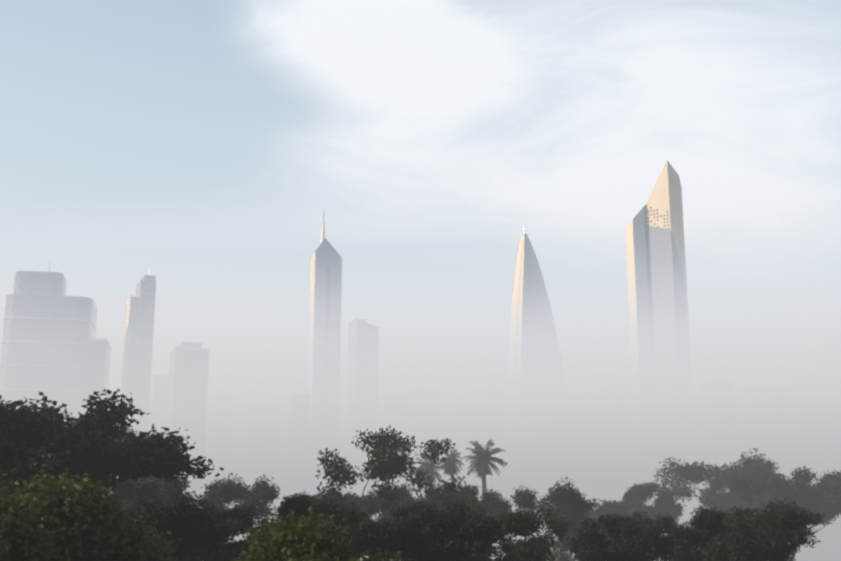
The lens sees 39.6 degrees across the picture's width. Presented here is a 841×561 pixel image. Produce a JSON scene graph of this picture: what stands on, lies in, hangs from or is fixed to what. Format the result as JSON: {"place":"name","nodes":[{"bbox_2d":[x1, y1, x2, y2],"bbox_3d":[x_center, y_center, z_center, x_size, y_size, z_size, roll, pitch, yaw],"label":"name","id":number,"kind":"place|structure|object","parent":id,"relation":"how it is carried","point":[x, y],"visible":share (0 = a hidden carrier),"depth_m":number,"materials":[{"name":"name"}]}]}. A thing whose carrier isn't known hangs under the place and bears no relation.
{"place":"outdoors","nodes":[
{"label":"outdoors","id":0,"kind":"place"},
{"bbox_2d":[0,261,110,492],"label":"skyscraper","id":1,"kind":"structure","parent":0,"point":[53,348],"depth_m":880.50,"materials":[{"name":"metal"}]},
{"bbox_2d":[107,390,119,493],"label":"building","id":2,"kind":"structure","parent":0,"point":[118,393],"depth_m":990.65,"materials":[{"name":"concrete"}]},
{"bbox_2d":[117,273,155,476],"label":"slender tower","id":3,"kind":"structure","parent":0,"point":[136,369],"depth_m":939.37,"materials":[{"name":"grey glass"}]},
{"bbox_2d":[150,374,168,437],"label":"building","id":4,"kind":"structure","parent":0,"point":[160,401],"depth_m":1030.18,"materials":[{"name":"concrete"}]},
{"bbox_2d":[207,394,234,543],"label":"building","id":5,"kind":"structure","parent":0,"point":[221,430],"depth_m":1131.96,"materials":[{"name":"beige stone"}]},
{"bbox_2d":[229,499,238,542],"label":"building","id":6,"kind":"structure","parent":0,"point":[236,538],"depth_m":1480.15,"materials":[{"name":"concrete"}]},
{"bbox_2d":[242,402,280,539],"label":"building","id":7,"kind":"structure","parent":0,"point":[262,438],"depth_m":1125.09,"materials":[{"name":"concrete"}]},
{"bbox_2d":[308,210,341,505],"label":"skyscraper","id":8,"kind":"structure","parent":0,"point":[324,360],"depth_m":1120.76,"materials":[{"name":"grey glass"}]},
{"bbox_2d":[346,316,378,559],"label":"skyscraper","id":9,"kind":"structure","parent":0,"point":[363,375],"depth_m":1155.85,"materials":[{"name":"grey glass"}]},
{"bbox_2d":[378,392,408,560],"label":"building","id":10,"kind":"structure","parent":0,"point":[393,410],"depth_m":1238.18,"materials":[{"name":"concrete"}]},
{"bbox_2d":[0,0,840,558],"label":"sky","id":11,"kind":"structure","parent":0,"point":[199,147],"materials":[{"name":"white"}]},
{"bbox_2d":[408,386,437,501],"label":"building","id":12,"kind":"structure","parent":0,"point":[423,414],"depth_m":1288.18,"materials":[{"name":"grey glass"}]},
{"bbox_2d":[444,401,493,558],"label":"building","id":13,"kind":"structure","parent":0,"point":[466,423],"depth_m":1279.26,"materials":[{"name":"beige stone"}]},
{"bbox_2d":[503,232,577,560],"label":"skyscraper","id":14,"kind":"structure","parent":0,"point":[539,453],"depth_m":1244.42,"materials":[{"name":"grey glass"}]},
{"bbox_2d":[569,391,600,510],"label":"building","id":15,"kind":"structure","parent":0,"point":[583,404],"depth_m":1386.29,"materials":[{"name":"grey glass"}]},
{"bbox_2d":[594,402,626,507],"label":"building","id":16,"kind":"structure","parent":0,"point":[610,452],"depth_m":1336.87,"materials":[{"name":"grey glass"}]},
{"bbox_2d":[625,160,698,560],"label":"skyscraper","id":17,"kind":"structure","parent":0,"point":[663,405],"depth_m":1623.02,"materials":[{"name":"beige glass"}]},
{"bbox_2d":[674,500,709,530],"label":"building","id":18,"kind":"structure","parent":0,"point":[688,509],"depth_m":1196.94,"materials":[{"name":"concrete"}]},
{"bbox_2d":[699,378,737,493],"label":"building","id":19,"kind":"structure","parent":0,"point":[719,441],"depth_m":1500.05,"materials":[{"name":"grey glass"}]},
{"bbox_2d":[740,388,794,483],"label":"building","id":20,"kind":"structure","parent":0,"point":[766,422],"depth_m":1441.52,"materials":[{"name":"concrete"}]},
{"bbox_2d":[807,525,819,530],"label":"city block","id":21,"kind":"structure","parent":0,"point":[815,528],"depth_m":1041.53,"materials":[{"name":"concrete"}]},
{"bbox_2d":[788,531,840,560],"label":"city block","id":22,"kind":"structure","parent":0,"point":[827,548],"depth_m":961.88,"materials":[{"name":"beige stone"}]},
{"bbox_2d":[823,516,840,534],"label":"city block","id":23,"kind":"structure","parent":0,"point":[834,528],"depth_m":1943.96,"materials":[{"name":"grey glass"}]},
{"label":"ground","id":24,"kind":"structure","parent":0,"visible":0},
{"bbox_2d":[0,486,55,560],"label":"tree","id":25,"kind":"object","parent":24,"relation":"on","point":[19,538],"visible":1,"depth_m":17.16,"materials":[{"name":"green plant"}]},
{"bbox_2d":[12,467,189,560],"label":"tree","id":26,"kind":"object","parent":24,"relation":"on","point":[87,523],"visible":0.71,"depth_m":19.07,"materials":[{"name":"green plant"}]},
{"bbox_2d":[0,389,223,499],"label":"broad tree","id":27,"kind":"object","parent":24,"relation":"on","point":[95,444],"visible":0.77,"depth_m":27.71,"materials":[{"name":"green plant"}]},
{"bbox_2d":[117,475,173,510],"bbox_3d":[-13.968,12.678,59.049,3.777,6.894,5.076,2,-14,-10],"label":"broad tree","id":28,"kind":"object","parent":24,"relation":"on","point":[129,503],"visible":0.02,"depth_m":57.83,"materials":[{"name":"green plant"}]},
{"bbox_2d":[108,471,196,560],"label":"broad tree","id":29,"kind":"object","parent":24,"relation":"on","point":[164,493],"visible":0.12,"depth_m":43.71,"materials":[{"name":"green plant"}]},
{"bbox_2d":[122,498,223,560],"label":"broad tree","id":30,"kind":"object","parent":24,"relation":"on","point":[157,511],"visible":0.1,"depth_m":25.19,"materials":[{"name":"green plant"}]},
{"bbox_2d":[166,341,209,507],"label":"tower","id":31,"kind":"structure","parent":24,"relation":"on","point":[188,385],"depth_m":966.16,"materials":[{"name":"grey glass"}]},
{"bbox_2d":[156,491,267,560],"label":"broad tree","id":32,"kind":"object","parent":24,"relation":"on","point":[231,524],"visible":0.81,"depth_m":26.11,"materials":[{"name":"green plant"}]},
{"bbox_2d":[194,473,279,547],"bbox_3d":[-10.707,13.037,59.914,7.052,6.573,7.298,-11,-17,38],"label":"broad tree","id":33,"kind":"object","parent":24,"relation":"on","point":[221,494],"visible":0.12,"depth_m":59.81,"materials":[{"name":"green plant"}]},
{"bbox_2d":[285,392,309,497],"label":"building","id":34,"kind":"structure","parent":24,"relation":"on","point":[297,446],"depth_m":1063.96,"materials":[{"name":"concrete"}]},
{"bbox_2d":[247,493,366,554],"bbox_3d":[-2.806,7.071,29.041,3.007,3.501,2.238,-7,-15,27],"label":"broad tree","id":35,"kind":"object","parent":24,"relation":"on","point":[299,506],"visible":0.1,"depth_m":28.87,"materials":[{"name":"green plant"}]},
{"bbox_2d":[231,505,415,560],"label":"tree","id":36,"kind":"object","parent":24,"relation":"on","point":[301,541],"visible":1,"depth_m":15.19,"materials":[{"name":"green plant"}]},
{"bbox_2d":[295,425,469,522],"bbox_3d":[-1.151,10.015,48.923,9.143,7.794,6.431,10,-17,-35],"label":"acacia tree","id":37,"kind":"object","parent":24,"relation":"on","point":[395,463],"visible":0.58,"depth_m":47.15,"materials":[{"name":"green plant"}]},
{"bbox_2d":[341,483,483,522],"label":"broad tree","id":38,"kind":"object","parent":24,"relation":"on","point":[366,503],"visible":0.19,"depth_m":66.98,"materials":[{"name":"green plant"}]},
{"bbox_2d":[326,500,505,560],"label":"broad tree","id":39,"kind":"object","parent":24,"relation":"on","point":[422,532],"visible":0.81,"depth_m":27.64,"materials":[{"name":"green plant"}]},
{"bbox_2d":[413,454,441,492],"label":"palm tree","id":40,"kind":"object","parent":24,"relation":"on","point":[425,466],"visible":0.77,"depth_m":182.69,"materials":[{"name":"green plant"}]},
{"bbox_2d":[435,449,464,481],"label":"palm tree","id":41,"kind":"object","parent":24,"relation":"on","point":[450,467],"visible":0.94,"depth_m":168.28,"materials":[{"name":"green plant"}]},
{"bbox_2d":[460,439,506,499],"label":"palm tree","id":42,"kind":"object","parent":24,"relation":"on","point":[482,460],"visible":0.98,"depth_m":158.70,"materials":[{"name":"green plant"}]},
{"bbox_2d":[456,484,512,558],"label":"broad tree","id":43,"kind":"object","parent":24,"relation":"on","point":[494,505],"visible":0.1,"depth_m":72.57,"materials":[{"name":"green plant"}]},
{"bbox_2d":[473,385,503,558],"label":"building","id":44,"kind":"structure","parent":24,"relation":"on","point":[489,394],"depth_m":1343.14,"materials":[{"name":"concrete"}]},
{"bbox_2d":[448,500,573,560],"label":"broad tree","id":45,"kind":"object","parent":24,"relation":"on","point":[533,548],"visible":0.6,"depth_m":30.46,"materials":[{"name":"green plant"}]},
{"bbox_2d":[510,477,613,560],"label":"broad tree","id":46,"kind":"object","parent":24,"relation":"on","point":[562,499],"visible":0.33,"depth_m":77.59,"materials":[{"name":"green plant"}]},
{"bbox_2d":[544,499,628,530],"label":"broad tree","id":47,"kind":"object","parent":24,"relation":"on","point":[614,508],"visible":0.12,"depth_m":127.59,"materials":[{"name":"green plant"}]},
{"bbox_2d":[565,513,653,560],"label":"broad tree","id":48,"kind":"object","parent":24,"relation":"on","point":[632,542],"visible":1,"depth_m":33.31,"materials":[{"name":"green plant"}]},
{"bbox_2d":[620,481,685,560],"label":"broad tree","id":49,"kind":"object","parent":24,"relation":"on","point":[636,497],"visible":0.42,"depth_m":145.65,"materials":[{"name":"green plant"}]},
{"bbox_2d":[604,505,777,560],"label":"broad tree","id":50,"kind":"object","parent":24,"relation":"on","point":[678,539],"visible":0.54,"depth_m":35.48,"materials":[{"name":"green plant"}]},
{"bbox_2d":[651,448,810,527],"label":"broad tree","id":51,"kind":"object","parent":24,"relation":"on","point":[693,473],"visible":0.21,"depth_m":159.32,"materials":[{"name":"green plant"}]},
{"bbox_2d":[666,498,825,560],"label":"broad tree","id":52,"kind":"object","parent":24,"relation":"on","point":[790,527],"visible":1,"depth_m":33.75,"materials":[{"name":"green plant"}]},
{"bbox_2d":[725,466,840,560],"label":"broad tree","id":53,"kind":"object","parent":24,"relation":"on","point":[759,488],"visible":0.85,"depth_m":132.90,"materials":[{"name":"green plant"}]}
]}

